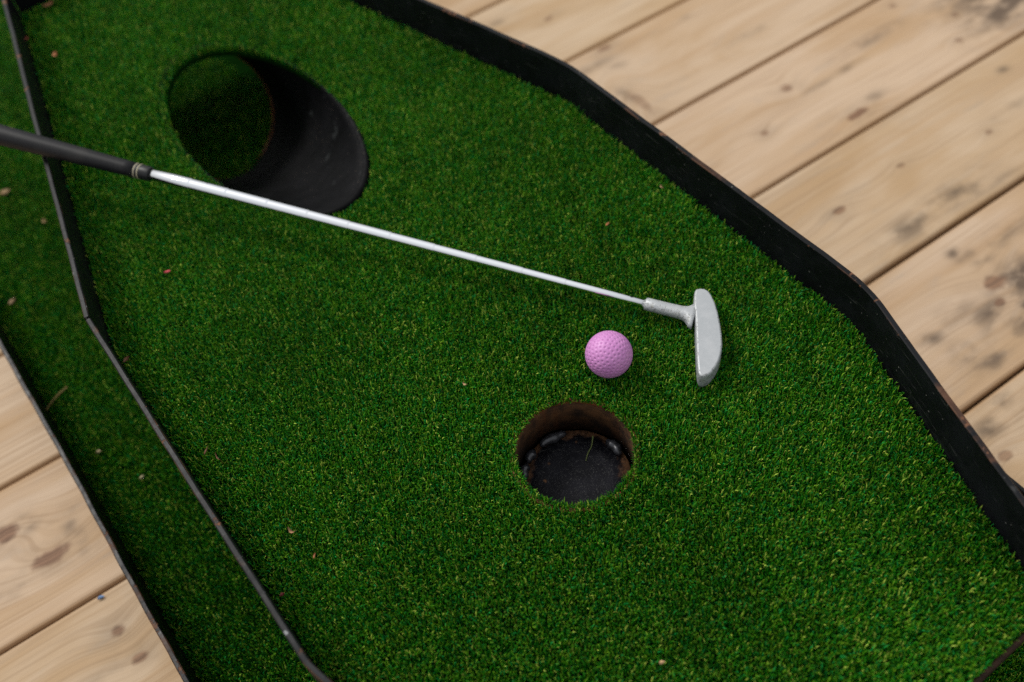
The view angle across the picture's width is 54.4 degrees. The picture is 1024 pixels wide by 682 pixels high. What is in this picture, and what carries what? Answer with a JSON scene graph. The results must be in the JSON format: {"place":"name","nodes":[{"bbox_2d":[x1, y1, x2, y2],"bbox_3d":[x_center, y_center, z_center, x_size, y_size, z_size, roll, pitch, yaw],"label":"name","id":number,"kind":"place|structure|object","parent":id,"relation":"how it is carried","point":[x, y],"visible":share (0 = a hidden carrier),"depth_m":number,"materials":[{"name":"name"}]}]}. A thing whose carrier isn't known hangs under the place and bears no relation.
{"place":"outdoors","nodes":[
{"label":"outdoors","id":0,"kind":"place"},
{"bbox_2d":[0,0,1023,681],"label":"deck","id":1,"kind":"structure","parent":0,"point":[876,146],"depth_m":1.32,"materials":[{"name":"brown wood"}]},
{"bbox_2d":[0,0,1023,681],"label":"lane","id":2,"kind":"structure","parent":1,"relation":"on","point":[208,614],"depth_m":1.16,"materials":[{"name":"green carpet"}]},
{"bbox_2d":[0,189,9,194],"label":"dry leaf","id":3,"kind":"object","parent":2,"relation":"on","point":[4,192],"visible":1,"depth_m":1.40,"materials":[{"name":"beige plant"}]},
{"bbox_2d":[8,297,14,303],"bbox_3d":[-0.640,-0.051,1.274,0.008,0.003,0.011,17,57,11],"label":"dry leaf","id":4,"kind":"object","parent":2,"relation":"on","point":[12,301],"visible":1,"depth_m":1.27,"materials":[{"name":"brown plant"}]},
{"bbox_2d":[47,386,67,409],"bbox_3d":[-0.532,0.085,1.161,0.025,0.005,0.074,-8,53,0],"label":"dry straw","id":5,"kind":"object","parent":2,"relation":"on","point":[65,388],"visible":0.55,"depth_m":1.18,"materials":[{"name":"brown plant"}]},
{"bbox_2d":[2,0,1023,681],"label":"greens","id":6,"kind":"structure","parent":2,"relation":"attached to","point":[814,482],"depth_m":0.91,"materials":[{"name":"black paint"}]},
{"bbox_2d":[0,124,721,386],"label":"putter","id":7,"kind":"object","parent":6,"relation":"on","point":[701,313],"visible":1,"depth_m":0.99,"materials":[{"name":"silver metal"}]},
{"bbox_2d":[585,331,632,377],"bbox_3d":[0.087,0.012,0.893,0.043,0.043,0.043,-8,53,0],"label":"golf ball","id":8,"kind":"object","parent":6,"relation":"on","point":[608,354],"visible":1,"depth_m":0.88,"materials":[{"name":"pink plastic"}]}
]}

